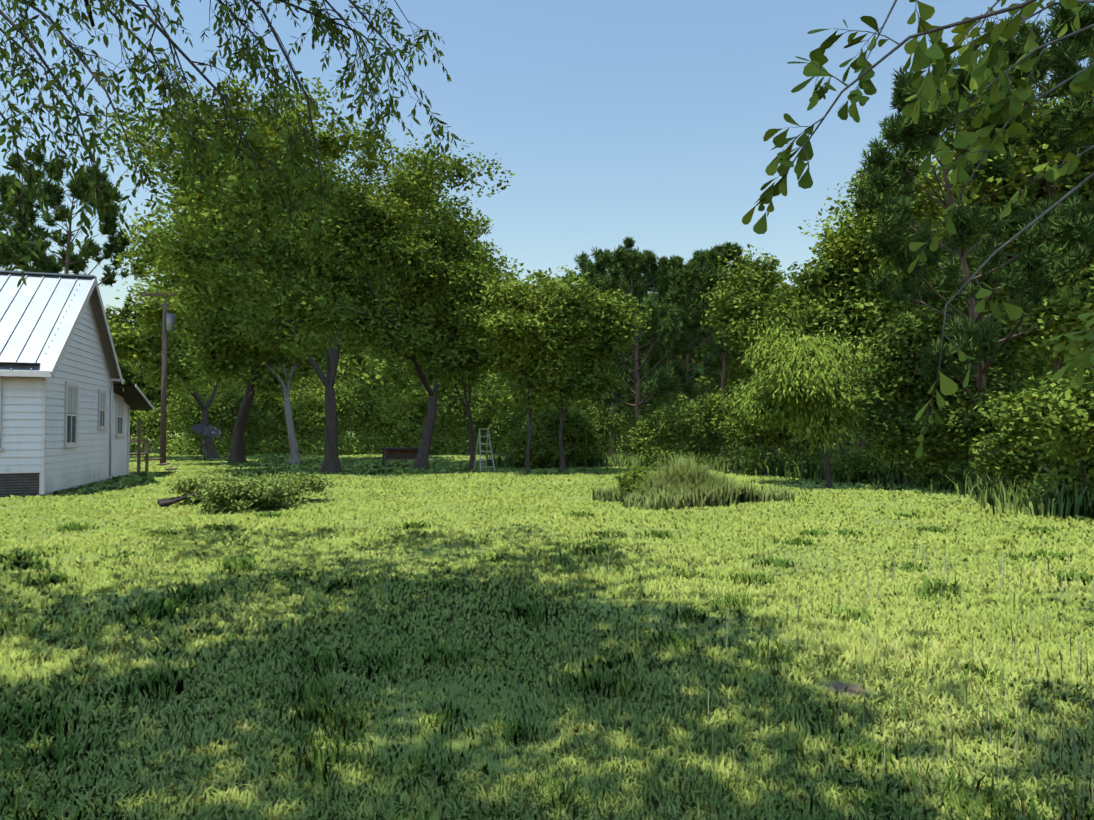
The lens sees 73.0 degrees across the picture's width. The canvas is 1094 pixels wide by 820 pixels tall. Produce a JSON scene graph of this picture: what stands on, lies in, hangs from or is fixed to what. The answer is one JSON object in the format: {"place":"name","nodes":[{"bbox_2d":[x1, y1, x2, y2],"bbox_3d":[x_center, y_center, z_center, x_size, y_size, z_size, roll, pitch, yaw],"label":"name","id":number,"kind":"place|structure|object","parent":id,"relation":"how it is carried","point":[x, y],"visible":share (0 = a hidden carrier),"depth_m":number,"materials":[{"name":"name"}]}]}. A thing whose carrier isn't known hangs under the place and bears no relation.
{"place":"outdoors","nodes":[
{"label":"outdoors","id":0,"kind":"place"},
{"bbox_2d":[0,0,459,287],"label":"tree branches","id":1,"kind":"object","parent":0,"point":[254,65],"depth_m":6.02,"materials":[{"name":"green plant"}]},
{"bbox_2d":[0,450,1093,698],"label":"lawn grass","id":2,"kind":"structure","parent":0,"point":[22,656],"depth_m":8.92,"materials":[{"name":"green plant"}]},
{"bbox_2d":[0,431,1093,819],"bbox_3d":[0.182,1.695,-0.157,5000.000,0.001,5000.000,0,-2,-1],"label":"ground","id":3,"kind":"structure","parent":0,"point":[838,683],"depth_m":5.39,"materials":[{"name":"green plant"}]},
{"bbox_2d":[0,224,51,271],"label":"pine","id":4,"kind":"object","parent":3,"relation":"on","point":[12,243],"depth_m":45.72,"materials":[{"name":"green plant"}]},
{"bbox_2d":[0,148,150,322],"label":"pine","id":5,"kind":"object","parent":3,"relation":"on","point":[119,243],"depth_m":40.88,"materials":[{"name":"green plant"}]},
{"bbox_2d":[0,270,177,496],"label":"house","id":6,"kind":"structure","parent":3,"relation":"on","point":[69,399],"depth_m":20.61,"materials":[{"name":"white paint"}]},
{"bbox_2d":[84,0,94,26],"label":"tree branch","id":7,"kind":"object","parent":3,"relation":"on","point":[90,16],"visible":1,"depth_m":5.69,"materials":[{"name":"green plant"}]},
{"bbox_2d":[117,358,147,386],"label":"tree","id":8,"kind":"object","parent":3,"relation":"on","point":[129,376],"visible":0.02,"depth_m":53.84,"materials":[{"name":"green plant"}]},
{"bbox_2d":[129,384,176,452],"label":"shrub","id":9,"kind":"object","parent":3,"relation":"on","point":[133,433],"depth_m":53.66,"materials":[{"name":"green plant"}]},
{"bbox_2d":[127,366,184,450],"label":"tree","id":10,"kind":"object","parent":3,"relation":"on","point":[155,395],"depth_m":55.22,"materials":[{"name":"green plant"}]},
{"bbox_2d":[141,284,188,465],"bbox_3d":[-17.872,-1.548,34.505,2.200,8.700,0.395,0,-2,-1],"label":"utility pole","id":11,"kind":"object","parent":3,"relation":"on","point":[168,323],"visible":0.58,"depth_m":34.42,"materials":[{"name":"brown wood"}]},
{"bbox_2d":[105,273,226,458],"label":"oak tree","id":12,"kind":"object","parent":3,"relation":"on","point":[132,340],"depth_m":39.77,"materials":[{"name":"green plant"}]},
{"bbox_2d":[130,385,231,452],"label":"shrub","id":13,"kind":"object","parent":3,"relation":"on","point":[150,424],"depth_m":53.10,"materials":[{"name":"green plant"}]},
{"bbox_2d":[191,422,221,459],"bbox_3d":[-18.097,1.736,39.283,1.407,2.183,1.420,0,-2,-1],"label":"satellite dish","id":14,"kind":"object","parent":3,"relation":"on","point":[207,430],"visible":0.98,"depth_m":39.55,"materials":[{"name":"grey metal"}]},
{"bbox_2d":[151,372,262,455],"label":"shrub","id":15,"kind":"object","parent":3,"relation":"on","point":[205,394],"depth_m":48.49,"materials":[{"name":"green plant"}]},
{"bbox_2d":[166,385,284,453],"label":"shrub","id":16,"kind":"object","parent":3,"relation":"on","point":[254,421],"depth_m":49.68,"materials":[{"name":"green plant"}]},
{"bbox_2d":[190,372,302,454],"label":"shrub","id":17,"kind":"object","parent":3,"relation":"on","point":[232,432],"depth_m":50.97,"materials":[{"name":"green plant"}]},
{"bbox_2d":[157,471,337,513],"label":"fallen branch","id":18,"kind":"object","parent":3,"relation":"on","point":[273,491],"depth_m":15.60,"materials":[{"name":"green plant"}]},
{"bbox_2d":[181,375,319,454],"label":"shrub","id":19,"kind":"object","parent":3,"relation":"on","point":[266,442],"depth_m":50.68,"materials":[{"name":"green plant"}]},
{"bbox_2d":[115,137,389,462],"bbox_3d":[-13.118,-5.387,37.490,13.839,16.664,13.927,0,-2,-1],"label":"tree","id":20,"kind":"object","parent":3,"relation":"on","point":[172,280],"depth_m":34.09,"materials":[{"name":"green plant"}]},
{"bbox_2d":[173,222,369,463],"bbox_3d":[-13.629,-3.406,37.209,10.589,12.496,9.392,0,-2,-1],"label":"oak tree","id":21,"kind":"object","parent":3,"relation":"on","point":[227,352],"depth_m":35.12,"materials":[{"name":"green plant"}]},
{"bbox_2d":[225,387,324,453],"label":"shrub","id":22,"kind":"object","parent":3,"relation":"on","point":[274,440],"depth_m":51.01,"materials":[{"name":"green plant"}]},
{"bbox_2d":[221,369,338,412],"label":"tree","id":23,"kind":"object","parent":3,"relation":"on","point":[271,404],"visible":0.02,"depth_m":52.05,"materials":[{"name":"green plant"}]},
{"bbox_2d":[89,71,514,472],"bbox_3d":[-9.097,-5.128,32.083,15.055,15.693,18.903,0,-2,-1],"label":"tree","id":24,"kind":"object","parent":3,"relation":"on","point":[424,184],"depth_m":28.18,"materials":[{"name":"green plant"}]},
{"bbox_2d":[260,376,351,453],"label":"shrub","id":25,"kind":"object","parent":3,"relation":"on","point":[286,435],"depth_m":50.93,"materials":[{"name":"green plant"}]},
{"bbox_2d":[281,378,370,452],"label":"shrub","id":26,"kind":"object","parent":3,"relation":"on","point":[316,426],"visible":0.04,"depth_m":51.84,"materials":[{"name":"green plant"}]},
{"bbox_2d":[267,370,388,455],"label":"shrub","id":27,"kind":"object","parent":3,"relation":"on","point":[347,402],"depth_m":48.92,"materials":[{"name":"green plant"}]},
{"bbox_2d":[320,353,351,387],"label":"tree","id":28,"kind":"object","parent":3,"relation":"on","point":[339,372],"depth_m":55.15,"materials":[{"name":"green plant"}]},
{"bbox_2d":[316,353,365,432],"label":"tree","id":29,"kind":"object","parent":3,"relation":"on","point":[324,372],"depth_m":54.98,"materials":[{"name":"green plant"}]},
{"bbox_2d":[160,182,529,469],"bbox_3d":[-7.198,-3.828,31.419,13.025,13.105,13.052,0,-2,-1],"label":"tree","id":30,"kind":"object","parent":3,"relation":"on","point":[429,260],"depth_m":28.37,"materials":[{"name":"green plant"}]},
{"bbox_2d":[322,373,412,453],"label":"shrub","id":31,"kind":"object","parent":3,"relation":"on","point":[362,419],"depth_m":51.60,"materials":[{"name":"green plant"}]},
{"bbox_2d":[340,396,422,453],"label":"shrub","id":32,"kind":"object","parent":3,"relation":"on","point":[406,428],"depth_m":51.34,"materials":[{"name":"green plant"}]},
{"bbox_2d":[356,365,440,453],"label":"shrub","id":33,"kind":"object","parent":3,"relation":"on","point":[379,439],"depth_m":50.99,"materials":[{"name":"green plant"}]},
{"bbox_2d":[380,447,418,466],"bbox_3d":[-6.551,2.151,33.687,2.000,0.860,1.100,1,-2,-19],"label":"work table","id":34,"kind":"object","parent":3,"relation":"on","point":[403,453],"visible":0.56,"depth_m":33.92,"materials":[{"name":"brown wood"}]},
{"bbox_2d":[337,345,492,417],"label":"tree","id":35,"kind":"object","parent":3,"relation":"on","point":[353,363],"visible":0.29,"depth_m":48.83,"materials":[{"name":"green plant"}]},
{"bbox_2d":[357,392,476,454],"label":"shrub","id":36,"kind":"object","parent":3,"relation":"on","point":[439,448],"depth_m":50.46,"materials":[{"name":"green plant"}]},
{"bbox_2d":[377,265,496,466],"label":"small tree","id":37,"kind":"object","parent":3,"relation":"on","point":[435,345],"depth_m":30.01,"materials":[{"name":"green plant"}]},
{"bbox_2d":[410,378,510,454],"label":"shrub","id":38,"kind":"object","parent":3,"relation":"on","point":[447,428],"depth_m":49.31,"materials":[{"name":"green plant"}]},
{"bbox_2d":[406,409,517,454],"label":"shrub","id":39,"kind":"object","parent":3,"relation":"on","point":[411,437],"depth_m":50.79,"materials":[{"name":"green plant"}]},
{"bbox_2d":[473,429,494,471],"bbox_3d":[-2.551,1.622,29.797,0.625,1.735,1.018,1,-2,-24],"label":"step ladder","id":40,"kind":"object","parent":3,"relation":"on","point":[486,451],"visible":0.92,"depth_m":29.71,"materials":[{"name":"silver metal"}]},
{"bbox_2d":[437,378,534,453],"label":"shrub","id":41,"kind":"object","parent":3,"relation":"on","point":[491,417],"depth_m":47.08,"materials":[{"name":"green plant"}]},
{"bbox_2d":[475,407,531,453],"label":"shrub","id":42,"kind":"object","parent":3,"relation":"on","point":[503,432],"visible":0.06,"depth_m":49.37,"materials":[{"name":"green plant"}]},
{"bbox_2d":[445,274,583,472],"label":"small tree","id":43,"kind":"object","parent":3,"relation":"on","point":[506,331],"depth_m":28.32,"materials":[{"name":"green plant"}]},
{"bbox_2d":[477,363,555,425],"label":"tree","id":44,"kind":"object","parent":3,"relation":"on","point":[507,399],"visible":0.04,"depth_m":45.38,"materials":[{"name":"green plant"}]},
{"bbox_2d":[496,413,545,455],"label":"shrub","id":45,"kind":"object","parent":3,"relation":"on","point":[507,445],"visible":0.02,"depth_m":48.32,"materials":[{"name":"green plant"}]},
{"bbox_2d":[0,509,1093,819],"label":"lawn grass tufts","id":46,"kind":"object","parent":3,"relation":"on","point":[192,595],"visible":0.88,"depth_m":4.62,"materials":[{"name":"green plant"}]},
{"bbox_2d":[506,398,599,467],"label":"shrub","id":47,"kind":"object","parent":3,"relation":"on","point":[540,441],"depth_m":32.07,"materials":[{"name":"green plant"}]},
{"bbox_2d":[508,393,623,455],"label":"shrub","id":48,"kind":"object","parent":3,"relation":"on","point":[615,433],"visible":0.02,"depth_m":42.31,"materials":[{"name":"green plant"}]},
{"bbox_2d":[518,407,622,452],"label":"shrub","id":49,"kind":"object","parent":3,"relation":"on","point":[616,437],"depth_m":49.52,"materials":[{"name":"green plant"}]},
{"bbox_2d":[518,268,644,410],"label":"tree","id":50,"kind":"object","parent":3,"relation":"on","point":[528,277],"depth_m":40.54,"materials":[{"name":"green plant"}]},
{"bbox_2d":[516,265,651,471],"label":"small tree","id":51,"kind":"object","parent":3,"relation":"on","point":[596,328],"depth_m":28.76,"materials":[{"name":"green plant"}]},
{"bbox_2d":[544,394,629,465],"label":"shrub","id":52,"kind":"object","parent":3,"relation":"on","point":[595,444],"depth_m":33.78,"materials":[{"name":"green plant"}]},
{"bbox_2d":[565,246,668,456],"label":"pine","id":53,"kind":"object","parent":3,"relation":"on","point":[582,259],"depth_m":37.19,"materials":[{"name":"green plant"}]},
{"bbox_2d":[560,236,711,456],"bbox_3d":[4.125,-2.764,35.728,7.300,11.099,8.203,0,-2,-1],"label":"pine","id":54,"kind":"object","parent":3,"relation":"on","point":[635,262],"depth_m":34.86,"materials":[{"name":"green plant"}]},
{"bbox_2d":[614,466,659,496],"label":"weed bush","id":55,"kind":"object","parent":3,"relation":"on","point":[627,478],"depth_m":16.86,"materials":[{"name":"green plant"}]},
{"bbox_2d":[632,465,654,481],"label":"weed bush","id":56,"kind":"object","parent":3,"relation":"on","point":[643,470],"depth_m":17.69,"materials":[{"name":"green plant"}]},
{"bbox_2d":[586,371,709,457],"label":"tree","id":57,"kind":"object","parent":3,"relation":"on","point":[630,410],"depth_m":40.79,"materials":[{"name":"green plant"}]},
{"bbox_2d":[615,393,712,467],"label":"shrub","id":58,"kind":"object","parent":3,"relation":"on","point":[645,440],"depth_m":33.61,"materials":[{"name":"green plant"}]},
{"bbox_2d":[626,255,729,453],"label":"pine","id":59,"kind":"object","parent":3,"relation":"on","point":[660,349],"depth_m":35.71,"materials":[{"name":"green plant"}]},
{"bbox_2d":[624,263,755,446],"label":"tree","id":60,"kind":"object","parent":3,"relation":"on","point":[735,367],"depth_m":39.21,"materials":[{"name":"green plant"}]},
{"bbox_2d":[288,537,1093,819],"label":"grass stalks","id":61,"kind":"object","parent":3,"relation":"on","point":[878,677],"visible":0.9,"depth_m":4.67,"materials":[{"name":"green plant"}]},
{"bbox_2d":[591,456,795,509],"bbox_3d":[3.466,1.605,17.342,4.663,1.097,2.911,1,-2,-20],"label":"tall weed clump","id":62,"kind":"object","parent":3,"relation":"on","point":[683,485],"depth_m":16.62,"materials":[{"name":"green plant"}]},
{"bbox_2d":[670,375,760,455],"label":"shrub","id":63,"kind":"object","parent":3,"relation":"on","point":[734,385],"depth_m":41.40,"materials":[{"name":"green plant"}]},
{"bbox_2d":[668,241,781,450],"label":"pine","id":64,"kind":"object","parent":3,"relation":"on","point":[706,261],"depth_m":33.24,"materials":[{"name":"green plant"}]},
{"bbox_2d":[676,375,781,469],"bbox_3d":[7.566,0.690,31.024,4.209,4.308,5.831,1,-2,-35],"label":"shrub","id":65,"kind":"object","parent":3,"relation":"on","point":[708,435],"depth_m":31.03,"materials":[{"name":"green plant"}]},
{"bbox_2d":[697,244,802,454],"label":"tree","id":66,"kind":"object","parent":3,"relation":"on","point":[741,304],"depth_m":29.93,"materials":[{"name":"green plant"}]},
{"bbox_2d":[699,374,835,457],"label":"shrub","id":67,"kind":"object","parent":3,"relation":"on","point":[764,445],"depth_m":41.29,"materials":[{"name":"green plant"}]},
{"bbox_2d":[487,451,1093,519],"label":"grass","id":68,"kind":"structure","parent":3,"relation":"on","point":[1077,505],"depth_m":21.05,"materials":[{"name":"green plant"}]},
{"bbox_2d":[737,363,859,439],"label":"tree","id":69,"kind":"object","parent":3,"relation":"on","point":[750,373],"depth_m":43.14,"materials":[{"name":"green plant"}]},
{"bbox_2d":[730,316,883,487],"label":"feathery tree","id":70,"kind":"object","parent":3,"relation":"on","point":[797,378],"depth_m":21.41,"materials":[{"name":"green plant"}]},
{"bbox_2d":[747,322,877,473],"bbox_3d":[10.562,-0.289,26.674,6.344,5.624,6.195,0,-2,-1],"label":"shrub","id":71,"kind":"object","parent":3,"relation":"on","point":[833,453],"depth_m":26.39,"materials":[{"name":"green plant"}]},
{"bbox_2d":[812,432,880,455],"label":"shrub","id":72,"kind":"object","parent":3,"relation":"on","point":[843,449],"depth_m":41.52,"materials":[{"name":"green plant"}]},
{"bbox_2d":[762,251,963,456],"bbox_3d":[11.492,-1.634,26.801,6.929,8.379,7.904,0,-2,-1],"label":"tree","id":73,"kind":"object","parent":3,"relation":"on","point":[824,299],"depth_m":25.42,"materials":[{"name":"green plant"}]},
{"bbox_2d":[704,367,862,475],"bbox_3d":[9.060,0.393,27.269,6.046,4.315,5.771,0,-2,-1],"label":"shrub","id":74,"kind":"object","parent":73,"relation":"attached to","point":[718,413],"depth_m":27.06,"materials":[{"name":"green plant"}]},
{"bbox_2d":[826,422,935,461],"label":"shrub","id":75,"kind":"object","parent":3,"relation":"on","point":[850,441],"depth_m":40.20,"materials":[{"name":"green plant"}]},
{"bbox_2d":[798,143,1049,463],"bbox_3d":[13.706,-3.098,26.586,8.720,11.294,8.941,0,-2,-1],"label":"tree","id":76,"kind":"object","parent":3,"relation":"on","point":[845,238],"depth_m":24.79,"materials":[{"name":"green plant"}]},
{"bbox_2d":[830,299,1021,485],"bbox_3d":[10.689,-0.396,21.310,5.595,5.603,5.167,0,-2,-1],"label":"tree","id":77,"kind":"object","parent":3,"relation":"on","point":[896,368],"depth_m":20.34,"materials":[{"name":"green plant"}]},
{"bbox_2d":[853,386,978,488],"bbox_3d":[11.486,0.581,21.865,4.926,3.653,4.474,0,-2,-1],"label":"shrub","id":78,"kind":"object","parent":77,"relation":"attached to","point":[911,454],"depth_m":20.99,"materials":[{"name":"green plant"}]},
{"bbox_2d":[847,53,1093,487],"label":"pine","id":79,"kind":"object","parent":3,"relation":"on","point":[1038,265],"depth_m":19.06,"materials":[{"name":"green plant"}]},
{"bbox_2d":[814,358,966,483],"bbox_3d":[10.786,-0.026,22.859,5.798,5.002,6.846,0,-2,-1],"label":"shrub","id":80,"kind":"object","parent":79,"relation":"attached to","point":[854,460],"depth_m":22.40,"materials":[{"name":"green plant"}]},
{"bbox_2d":[857,72,1093,379],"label":"tree","id":81,"kind":"object","parent":3,"relation":"on","point":[1063,300],"depth_m":20.33,"materials":[{"name":"green plant"}]},
{"bbox_2d":[870,102,1092,477],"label":"tree","id":82,"kind":"object","parent":3,"relation":"on","point":[1065,189],"depth_m":24.56,"materials":[{"name":"green plant"}]},
{"bbox_2d":[891,311,1075,490],"bbox_3d":[12.247,-0.169,20.467,4.822,5.378,4.321,0,-2,-1],"label":"shrub","id":83,"kind":"object","parent":3,"relation":"on","point":[1004,333],"depth_m":20.35,"materials":[{"name":"green plant"}]},
{"bbox_2d":[885,337,1091,469],"bbox_3d":[13.633,-0.414,24.069,5.221,5.821,5.983,0,-2,-1],"label":"shrub","id":84,"kind":"object","parent":3,"relation":"on","point":[1040,364],"depth_m":22.39,"materials":[{"name":"green plant"}]},
{"bbox_2d":[921,0,1093,387],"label":"tree","id":85,"kind":"object","parent":3,"relation":"on","point":[1064,62],"depth_m":19.72,"materials":[{"name":"green plant"}]},
{"bbox_2d":[968,346,1093,509],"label":"shrub","id":86,"kind":"object","parent":3,"relation":"on","point":[1047,414],"depth_m":14.62,"materials":[{"name":"green plant"}]},
{"bbox_2d":[968,407,1093,500],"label":"shrub","id":87,"kind":"object","parent":3,"relation":"on","point":[1029,474],"depth_m":16.44,"materials":[{"name":"green plant"}]},
{"bbox_2d":[0,0,1093,367],"label":"sky","id":88,"kind":"structure","parent":0,"point":[648,121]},
{"bbox_2d":[617,342,690,452],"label":"tree","id":89,"kind":"object","parent":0,"point":[627,352],"depth_m":41.29,"materials":[{"name":"green plant"}]},
{"bbox_2d":[742,0,1093,457],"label":"tree branch","id":90,"kind":"object","parent":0,"point":[994,55],"depth_m":2.39,"materials":[{"name":"green plant"}]}
]}

